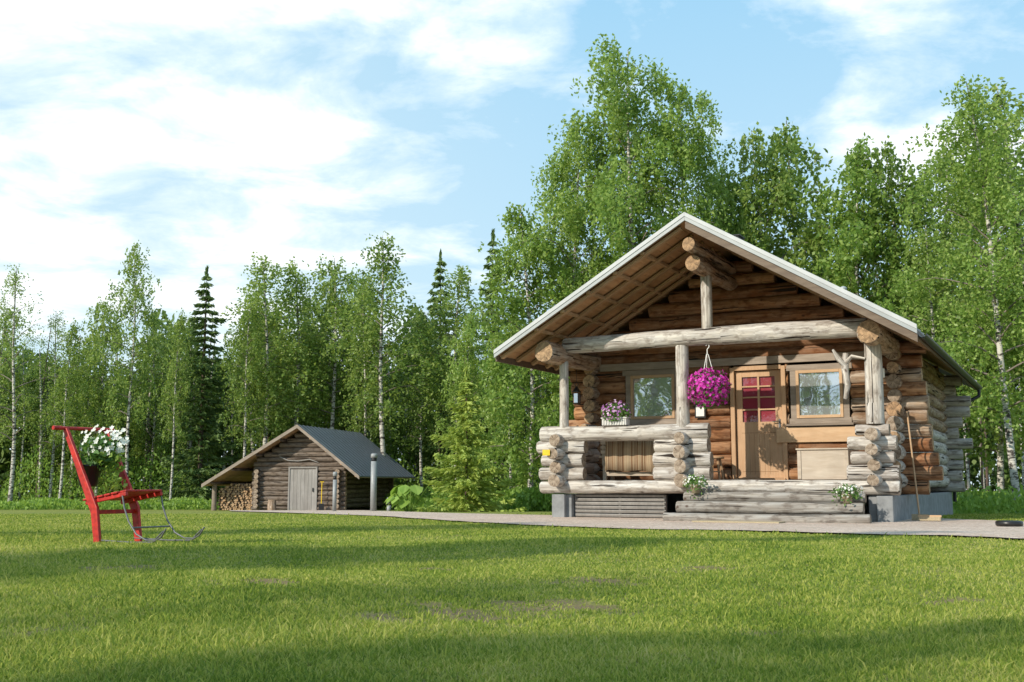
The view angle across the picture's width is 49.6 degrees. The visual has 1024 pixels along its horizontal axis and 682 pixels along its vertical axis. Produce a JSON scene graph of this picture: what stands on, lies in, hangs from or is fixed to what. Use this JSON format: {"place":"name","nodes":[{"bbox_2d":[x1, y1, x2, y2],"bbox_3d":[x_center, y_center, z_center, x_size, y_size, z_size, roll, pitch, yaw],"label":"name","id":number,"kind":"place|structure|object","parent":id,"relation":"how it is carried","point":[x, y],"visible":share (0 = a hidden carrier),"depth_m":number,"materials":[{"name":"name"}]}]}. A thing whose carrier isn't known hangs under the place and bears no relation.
{"place":"outdoors","nodes":[
{"label":"outdoors","id":0,"kind":"place"},
{"bbox_2d":[0,509,1023,681],"bbox_3d":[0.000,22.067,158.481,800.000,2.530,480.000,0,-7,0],"label":"ground","id":1,"kind":"structure","parent":0,"point":[592,605],"depth_m":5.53,"materials":[{"name":"green plant"}]},
{"bbox_2d":[0,376,22,416],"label":"birch tree","id":2,"kind":"object","parent":1,"relation":"on","point":[6,396],"visible":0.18,"depth_m":54.54,"materials":[{"name":"green plant"}]},
{"bbox_2d":[0,304,40,447],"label":"birch tree","id":3,"kind":"object","parent":1,"relation":"on","point":[17,379],"visible":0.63,"depth_m":53.19,"materials":[{"name":"green plant"}]},
{"bbox_2d":[0,264,76,501],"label":"birch tree","id":4,"kind":"object","parent":1,"relation":"on","point":[13,429],"visible":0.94,"depth_m":50.08,"materials":[{"name":"green plant"}]},
{"bbox_2d":[1,350,80,490],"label":"birch tree","id":5,"kind":"object","parent":1,"relation":"on","point":[30,427],"visible":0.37,"depth_m":54.63,"materials":[{"name":"green plant"}]},
{"bbox_2d":[17,311,89,497],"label":"birch tree","id":6,"kind":"object","parent":1,"relation":"on","point":[52,451],"visible":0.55,"depth_m":50.83,"materials":[{"name":"green plant"}]},
{"bbox_2d":[36,318,102,498],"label":"birch tree","id":7,"kind":"object","parent":1,"relation":"on","point":[69,350],"visible":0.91,"depth_m":48.99,"materials":[{"name":"green plant"}]},
{"bbox_2d":[28,333,132,497],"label":"birch tree","id":8,"kind":"object","parent":1,"relation":"on","point":[66,462],"visible":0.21,"depth_m":53.38,"materials":[{"name":"green plant"}]},
{"bbox_2d":[57,299,137,495],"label":"birch tree","id":9,"kind":"object","parent":1,"relation":"on","point":[96,402],"visible":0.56,"depth_m":51.06,"materials":[{"name":"green plant"}]},
{"bbox_2d":[87,240,166,475],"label":"birch tree","id":10,"kind":"object","parent":1,"relation":"on","point":[133,306],"visible":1,"depth_m":48.16,"materials":[{"name":"green plant"}]},
{"bbox_2d":[52,425,204,542],"bbox_3d":[-3.229,1.208,9.396,1.340,0.995,0.620,-5,-9,32],"label":"kick sled","id":11,"kind":"object","parent":1,"relation":"on","point":[130,495],"visible":0.86,"depth_m":9.44,"materials":[{"name":"red paint"}]},
{"bbox_2d":[74,424,132,490],"bbox_3d":[-3.549,1.013,9.639,0.468,0.587,0.441,3,-8,-21],"label":"flower pot","id":12,"kind":"object","parent":11,"relation":"hanging from","point":[101,451],"visible":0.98,"depth_m":9.59,"materials":[{"name":"black plastic"}]},
{"bbox_2d":[106,308,189,491],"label":"birch tree","id":13,"kind":"object","parent":1,"relation":"on","point":[139,433],"visible":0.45,"depth_m":53.77,"materials":[{"name":"green plant"}]},
{"bbox_2d":[152,308,204,504],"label":"birch tree","id":14,"kind":"object","parent":1,"relation":"on","point":[178,338],"visible":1,"depth_m":47.55,"materials":[{"name":"green plant"}]},
{"bbox_2d":[147,314,240,485],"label":"birch tree","id":15,"kind":"object","parent":1,"relation":"on","point":[189,346],"visible":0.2,"depth_m":53.93,"materials":[{"name":"green plant"}]},
{"bbox_2d":[152,266,242,500],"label":"spruce tree","id":16,"kind":"object","parent":1,"relation":"on","point":[202,415],"visible":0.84,"depth_m":48.70,"materials":[{"name":"green plant"}]},
{"bbox_2d":[217,483,252,509],"bbox_3d":[-10.293,5.912,42.113,1.690,1.047,0.610,-2,-7,12],"label":"firewood","id":17,"kind":"object","parent":1,"relation":"on","point":[235,496],"visible":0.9,"depth_m":41.93,"materials":[{"name":"brown wood"}]},
{"bbox_2d":[213,301,284,457],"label":"birch tree","id":18,"kind":"object","parent":1,"relation":"on","point":[244,347],"visible":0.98,"depth_m":47.93,"materials":[{"name":"green plant"}]},
{"bbox_2d":[207,286,302,452],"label":"birch tree","id":19,"kind":"object","parent":1,"relation":"on","point":[270,355],"visible":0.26,"depth_m":51.96,"materials":[{"name":"green plant"}]},
{"bbox_2d":[221,310,289,457],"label":"birch tree","id":20,"kind":"object","parent":1,"relation":"on","point":[249,447],"visible":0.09,"depth_m":54.71,"materials":[{"name":"green plant"}]},
{"bbox_2d":[215,251,309,444],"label":"birch tree","id":21,"kind":"object","parent":1,"relation":"on","point":[278,316],"visible":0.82,"depth_m":49.06,"materials":[{"name":"green plant"}]},
{"bbox_2d":[242,293,344,453],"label":"birch tree","id":22,"kind":"object","parent":1,"relation":"on","point":[302,422],"visible":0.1,"depth_m":53.82,"materials":[{"name":"green plant"}]},
{"bbox_2d":[248,256,341,436],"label":"birch tree","id":23,"kind":"object","parent":1,"relation":"on","point":[292,271],"visible":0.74,"depth_m":50.08,"materials":[{"name":"green plant"}]},
{"bbox_2d":[201,425,415,510],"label":"log shed","id":24,"kind":"structure","parent":1,"relation":"on","point":[267,471],"depth_m":41.47,"materials":[{"name":"brown wood"}]},
{"bbox_2d":[280,457,318,462],"bbox_3d":[-7.936,4.418,41.319,1.561,0.248,0.044,-2,-7,12],"label":"wall branch","id":25,"kind":"object","parent":24,"relation":"attached to","point":[299,460],"visible":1,"depth_m":41.31,"materials":[{"name":"grey wood"}]},
{"bbox_2d":[287,467,317,509],"bbox_3d":[-7.774,5.475,41.174,1.140,1.610,0.085,-2,-7,12],"label":"door","id":26,"kind":"structure","parent":24,"relation":"in","point":[302,483],"depth_m":41.16,"materials":[{"name":"grey wood"}]},
{"bbox_2d":[285,278,359,430],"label":"birch tree","id":27,"kind":"object","parent":1,"relation":"on","point":[322,346],"visible":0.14,"depth_m":53.07,"materials":[{"name":"green plant"}]},
{"bbox_2d":[288,254,374,428],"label":"birch tree","id":28,"kind":"object","parent":1,"relation":"on","point":[327,308],"visible":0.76,"depth_m":50.25,"materials":[{"name":"green plant"}]},
{"bbox_2d":[332,472,336,510],"bbox_3d":[-5.700,4.871,35.670,0.143,1.320,0.141,0,-7,0],"label":"bollard lamp","id":29,"kind":"object","parent":1,"relation":"on","point":[334,503],"visible":0.89,"depth_m":35.63,"materials":[{"name":"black metal"}]},
{"bbox_2d":[308,269,405,483],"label":"birch tree","id":30,"kind":"object","parent":1,"relation":"on","point":[388,447],"visible":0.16,"depth_m":51.70,"materials":[{"name":"green plant"}]},
{"bbox_2d":[335,281,392,444],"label":"birch tree","id":31,"kind":"object","parent":1,"relation":"on","point":[351,378],"visible":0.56,"depth_m":48.47,"materials":[{"name":"green plant"}]},
{"bbox_2d":[370,453,377,510],"bbox_3d":[-4.450,4.578,35.708,0.220,1.910,0.217,0,-7,0],"label":"bollard lamp","id":32,"kind":"object","parent":1,"relation":"on","point":[373,494],"visible":0.89,"depth_m":35.63,"materials":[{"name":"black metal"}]},
{"bbox_2d":[329,231,444,508],"bbox_3d":[-5.258,1.158,46.843,4.903,11.892,4.213,1,-7,-5],"label":"birch tree","id":33,"kind":"object","parent":1,"relation":"on","point":[383,278],"visible":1,"depth_m":47.02,"materials":[{"name":"green plant"}]},
{"bbox_2d":[387,501,390,510],"bbox_3d":[-3.950,5.278,35.618,0.154,0.500,0.152,0,-7,0],"label":"bollard lamp","id":34,"kind":"object","parent":1,"relation":"on","point":[389,506],"visible":0.4,"depth_m":35.56,"materials":[{"name":"black metal"}]},
{"bbox_2d":[384,484,434,511],"bbox_3d":[-3.258,4.903,34.578,1.380,0.859,1.537,5,-9,-33],"label":"rhubarb plant","id":35,"kind":"object","parent":1,"relation":"on","point":[401,503],"visible":0.98,"depth_m":34.43,"materials":[{"name":"green plant"}]},
{"bbox_2d":[378,308,448,484],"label":"birch tree","id":36,"kind":"object","parent":1,"relation":"on","point":[413,455],"visible":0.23,"depth_m":52.57,"materials":[{"name":"green plant"}]},
{"bbox_2d":[393,310,447,486],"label":"birch tree","id":37,"kind":"object","parent":1,"relation":"on","point":[420,431],"visible":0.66,"depth_m":48.89,"materials":[{"name":"green plant"}]},
{"bbox_2d":[401,249,480,491],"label":"spruce tree","id":38,"kind":"object","parent":1,"relation":"on","point":[427,447],"visible":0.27,"depth_m":52.03,"materials":[{"name":"green plant"}]},
{"bbox_2d":[407,264,510,467],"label":"birch tree","id":39,"kind":"object","parent":1,"relation":"on","point":[447,303],"visible":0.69,"depth_m":48.33,"materials":[{"name":"green plant"}]},
{"bbox_2d":[433,308,504,490],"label":"birch tree","id":40,"kind":"object","parent":1,"relation":"on","point":[457,372],"visible":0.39,"depth_m":45.91,"materials":[{"name":"green plant"}]},
{"bbox_2d":[416,366,526,511],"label":"spruce tree","id":41,"kind":"object","parent":1,"relation":"on","point":[464,453],"visible":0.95,"depth_m":35.06,"materials":[{"name":"green plant"}]},
{"bbox_2d":[469,228,534,491],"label":"spruce tree","id":42,"kind":"object","parent":1,"relation":"on","point":[492,243],"visible":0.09,"depth_m":52.37,"materials":[{"name":"green plant"}]},
{"bbox_2d":[472,315,540,489],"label":"birch tree","id":43,"kind":"object","parent":1,"relation":"on","point":[483,411],"visible":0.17,"depth_m":42.83,"materials":[{"name":"green plant"}]},
{"bbox_2d":[0,445,1023,513],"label":"undergrowth","id":44,"kind":"object","parent":1,"relation":"on","point":[1002,501],"visible":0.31,"depth_m":45.20,"materials":[{"name":"green plant"}]},
{"bbox_2d":[0,265,1023,500],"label":"forest","id":45,"kind":"object","parent":1,"relation":"on","point":[5,458],"depth_m":57.64,"materials":[{"name":"green plant"}]},
{"bbox_2d":[461,202,576,508],"bbox_3d":[0.853,0.439,38.799,5.080,11.014,5.208,-2,-8,18],"label":"birch tree","id":46,"kind":"object","parent":1,"relation":"on","point":[511,403],"visible":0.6,"depth_m":38.49,"materials":[{"name":"green plant"}]},
{"bbox_2d":[498,123,637,486],"bbox_3d":[2.503,-1.013,39.273,5.201,14.033,5.586,-2,-8,14],"label":"birch tree","id":47,"kind":"object","parent":1,"relation":"on","point":[567,161],"visible":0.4,"depth_m":39.03,"materials":[{"name":"green plant"}]},
{"bbox_2d":[509,33,722,426],"bbox_3d":[4.158,-2.615,39.222,9.161,17.180,8.321,7,-10,-44],"label":"birch tree","id":48,"kind":"object","parent":1,"relation":"on","point":[621,114],"visible":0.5,"depth_m":38.98,"materials":[{"name":"green plant"}]},
{"bbox_2d":[607,78,766,252],"bbox_3d":[6.030,-1.739,39.745,6.434,15.614,5.991,-4,-8,26],"label":"birch tree","id":49,"kind":"object","parent":1,"relation":"on","point":[697,145],"visible":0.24,"depth_m":39.97,"materials":[{"name":"green plant"}]},
{"bbox_2d":[686,164,783,255],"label":"birch tree","id":50,"kind":"object","parent":1,"relation":"on","point":[732,204],"visible":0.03,"depth_m":41.30,"materials":[{"name":"green plant"}]},
{"bbox_2d":[718,121,833,273],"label":"birch tree","id":51,"kind":"object","parent":1,"relation":"on","point":[783,190],"visible":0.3,"depth_m":40.49,"materials":[{"name":"green plant"}]},
{"bbox_2d":[805,206,828,280],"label":"spruce tree","id":52,"kind":"object","parent":1,"relation":"on","point":[813,249],"depth_m":45.84,"materials":[{"name":"green plant"}]},
{"bbox_2d":[750,117,892,291],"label":"birch tree","id":53,"kind":"object","parent":1,"relation":"on","point":[791,148],"visible":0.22,"depth_m":41.42,"materials":[{"name":"green plant"}]},
{"bbox_2d":[787,132,926,369],"bbox_3d":[11.965,-0.830,38.246,5.691,13.375,5.552,-7,-10,44],"label":"birch tree","id":54,"kind":"object","parent":1,"relation":"on","point":[857,171],"visible":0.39,"depth_m":38.22,"materials":[{"name":"green plant"}]},
{"bbox_2d":[826,135,974,437],"bbox_3d":[13.577,-0.674,38.601,5.388,13.158,4.675,6,-10,-40],"label":"birch tree","id":55,"kind":"object","parent":1,"relation":"on","point":[891,186],"visible":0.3,"depth_m":38.46,"materials":[{"name":"green plant"}]},
{"bbox_2d":[848,140,1019,459],"bbox_3d":[15.181,-0.653,38.501,6.923,13.085,5.396,0,-7,0],"label":"birch tree","id":56,"kind":"object","parent":1,"relation":"on","point":[945,236],"visible":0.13,"depth_m":38.13,"materials":[{"name":"green plant"}]},
{"bbox_2d":[896,222,986,395],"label":"birch tree","id":57,"kind":"object","parent":1,"relation":"on","point":[924,239],"visible":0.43,"depth_m":33.46,"materials":[{"name":"green plant"}]},
{"bbox_2d":[884,74,1023,509],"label":"birch tree","id":58,"kind":"object","parent":1,"relation":"on","point":[998,195],"visible":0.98,"depth_m":29.79,"materials":[{"name":"green plant"}]},
{"bbox_2d":[922,77,1023,368],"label":"birch tree","id":59,"kind":"object","parent":1,"relation":"on","point":[997,98],"visible":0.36,"depth_m":31.98,"materials":[{"name":"green plant"}]},
{"bbox_2d":[932,123,1023,490],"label":"birch tree","id":60,"kind":"object","parent":1,"relation":"on","point":[1000,442],"visible":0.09,"depth_m":37.87,"materials":[{"name":"green plant"}]},
{"bbox_2d":[968,145,1023,437],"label":"birch tree","id":61,"kind":"object","parent":1,"relation":"on","point":[1018,373],"visible":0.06,"depth_m":37.34,"materials":[{"name":"green plant"}]},
{"bbox_2d":[0,0,1023,491],"label":"sky","id":62,"kind":"structure","parent":0,"point":[213,134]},
{"bbox_2d":[229,510,1023,537],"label":"gravel path","id":63,"kind":"structure","parent":0,"point":[969,527],"depth_m":15.41,"materials":[{"name":"grey gravel"}]},
{"bbox_2d":[267,500,275,509],"bbox_3d":[-8.758,6.023,40.488,0.324,0.455,0.340,0,-7,0],"label":"chopping block","id":64,"kind":"object","parent":63,"relation":"on","point":[271,505],"depth_m":40.36,"materials":[{"name":"brown wood"}]},
{"bbox_2d":[318,481,323,509],"bbox_3d":[-7.000,5.711,40.791,0.200,1.085,0.088,0,-7,0],"label":"shovel","id":65,"kind":"object","parent":63,"relation":"on","point":[321,506],"visible":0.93,"depth_m":40.71,"materials":[{"name":"yellow plastic"}]},
{"bbox_2d":[494,212,982,522],"bbox_3d":[5.141,0.940,21.938,6.970,5.415,10.365,-4,-8,27],"label":"log cabin","id":66,"kind":"object","parent":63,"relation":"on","point":[638,328],"visible":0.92,"depth_m":18.92,"materials":[{"name":"wood"}]},
{"bbox_2d":[542,450,549,455],"bbox_3d":[0.586,1.910,18.985,0.140,0.100,0.012,-4,-8,27],"label":"yellow plate","id":67,"kind":"object","parent":66,"relation":"attached to","point":[545,452],"visible":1,"depth_m":18.98,"materials":[{"name":"plastic"}]},
{"bbox_2d":[572,369,580,403],"bbox_3d":[1.186,0.821,20.401,0.120,0.680,0.120,-4,-8,27],"label":"lantern","id":68,"kind":"object","parent":66,"relation":"hanging from","point":[576,395],"visible":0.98,"depth_m":20.35,"materials":[{"name":"black metal"}]},
{"bbox_2d":[601,399,631,425],"bbox_3d":[1.746,1.214,18.897,0.592,0.447,0.479,-4,-8,27],"label":"flower box","id":69,"kind":"object","parent":66,"relation":"on","point":[608,419],"visible":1,"depth_m":18.80,"materials":[{"name":"paint"}]},
{"bbox_2d":[599,441,652,479],"bbox_3d":[2.182,2.088,19.279,1.300,0.700,0.452,-4,-8,27],"label":"porch bench","id":70,"kind":"object","parent":66,"relation":"on","point":[612,474],"visible":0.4,"depth_m":19.31,"materials":[{"name":"wood"}]},
{"bbox_2d":[605,441,654,471],"bbox_3d":[2.081,1.969,19.112,0.998,0.574,0.147,-4,-8,27],"label":"striped rug","id":71,"kind":"object","parent":70,"relation":"on","point":[628,455],"visible":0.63,"depth_m":19.08,"materials":[{"name":"beige fabric"}]},
{"bbox_2d":[622,368,675,425],"bbox_3d":[2.546,1.031,20.178,1.180,1.033,0.131,-4,-8,27],"label":"window","id":72,"kind":"structure","parent":66,"relation":"in","point":[650,394],"depth_m":20.23,"materials":[{"name":"brown wood"}]},
{"bbox_2d":[682,473,709,498],"bbox_3d":[2.923,2.315,17.697,0.414,0.408,0.424,3,-8,-24],"label":"potted plant","id":73,"kind":"object","parent":66,"relation":"on","point":[694,485],"visible":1,"depth_m":17.64,"materials":[{"name":"green plant"}]},
{"bbox_2d":[695,404,705,417],"bbox_3d":[3.349,1.241,19.743,0.200,0.260,0.025,-4,-8,27],"label":"wall lamp","id":74,"kind":"object","parent":66,"relation":"attached to","point":[700,413],"depth_m":19.73,"materials":[{"name":"white plastic"}]},
{"bbox_2d":[686,344,731,408],"bbox_3d":[3.219,0.582,18.251,0.755,1.086,0.756,2,-8,-17],"label":"hanging flower basket","id":75,"kind":"object","parent":66,"relation":"hanging from","point":[705,391],"visible":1,"depth_m":18.05,"materials":[{"name":"pink plastic"}]},
{"bbox_2d":[712,456,724,479],"bbox_3d":[3.517,2.212,19.195,0.320,0.427,0.315,-4,-8,27],"label":"stool","id":76,"kind":"object","parent":66,"relation":"on","point":[718,458],"visible":0.47,"depth_m":19.10,"materials":[{"name":"brown wood"}]},
{"bbox_2d":[730,365,789,479],"bbox_3d":[4.298,1.429,19.293,0.975,2.003,0.185,-4,-8,27],"label":"door","id":77,"kind":"structure","parent":66,"relation":"in","point":[758,400],"depth_m":19.32,"materials":[{"name":"brown wood"}]},
{"bbox_2d":[786,362,854,425],"bbox_3d":[5.211,0.908,18.826,1.120,1.053,0.131,-4,-8,27],"label":"window","id":78,"kind":"structure","parent":66,"relation":"in","point":[816,390],"depth_m":18.87,"materials":[{"name":"brown wood"}]},
{"bbox_2d":[796,448,852,479],"bbox_3d":[5.147,2.020,18.224,0.860,0.507,0.430,-4,-8,27],"label":"storage box","id":79,"kind":"object","parent":66,"relation":"on","point":[823,463],"visible":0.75,"depth_m":18.05,"materials":[{"name":"brown wood"}]},
{"bbox_2d":[827,483,864,505],"bbox_3d":[4.960,2.280,16.433,0.461,0.373,0.441,2,-7,-13],"label":"potted plant","id":80,"kind":"object","parent":66,"relation":"on","point":[846,498],"visible":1,"depth_m":16.37,"materials":[{"name":"green plant"}]},
{"bbox_2d":[832,349,864,398],"bbox_3d":[5.225,0.508,17.172,0.495,0.781,0.196,-3,-8,20],"label":"driftwood branch","id":81,"kind":"object","parent":66,"relation":"attached to","point":[844,360],"visible":1,"depth_m":17.16,"materials":[{"name":"white wood"}]},
{"bbox_2d":[692,520,784,522],"bbox_3d":[3.345,2.672,16.396,1.300,0.022,0.400,-4,-8,27],"label":"doormat","id":82,"kind":"object","parent":63,"relation":"on","point":[722,521],"visible":0.99,"depth_m":16.23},
{"bbox_2d":[906,411,927,520],"bbox_3d":[6.437,1.981,17.627,0.245,1.753,0.459,-2,-8,18],"label":"broom","id":83,"kind":"object","parent":63,"relation":"on","point":[915,517],"visible":0.86,"depth_m":17.58,"materials":[{"name":"brown wood"}]},
{"bbox_2d":[918,515,941,520],"bbox_3d":[6.413,2.714,17.021,0.340,0.085,0.090,-4,-8,27],"label":"floor brush","id":84,"kind":"object","parent":63,"relation":"on","point":[929,517],"visible":1,"depth_m":16.98,"materials":[{"name":"brown wood"}]},
{"bbox_2d":[995,520,1022,526],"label":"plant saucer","id":85,"kind":"object","parent":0,"point":[1009,523],"visible":0.98,"depth_m":14.48,"materials":[{"name":"black plastic"}]}
]}

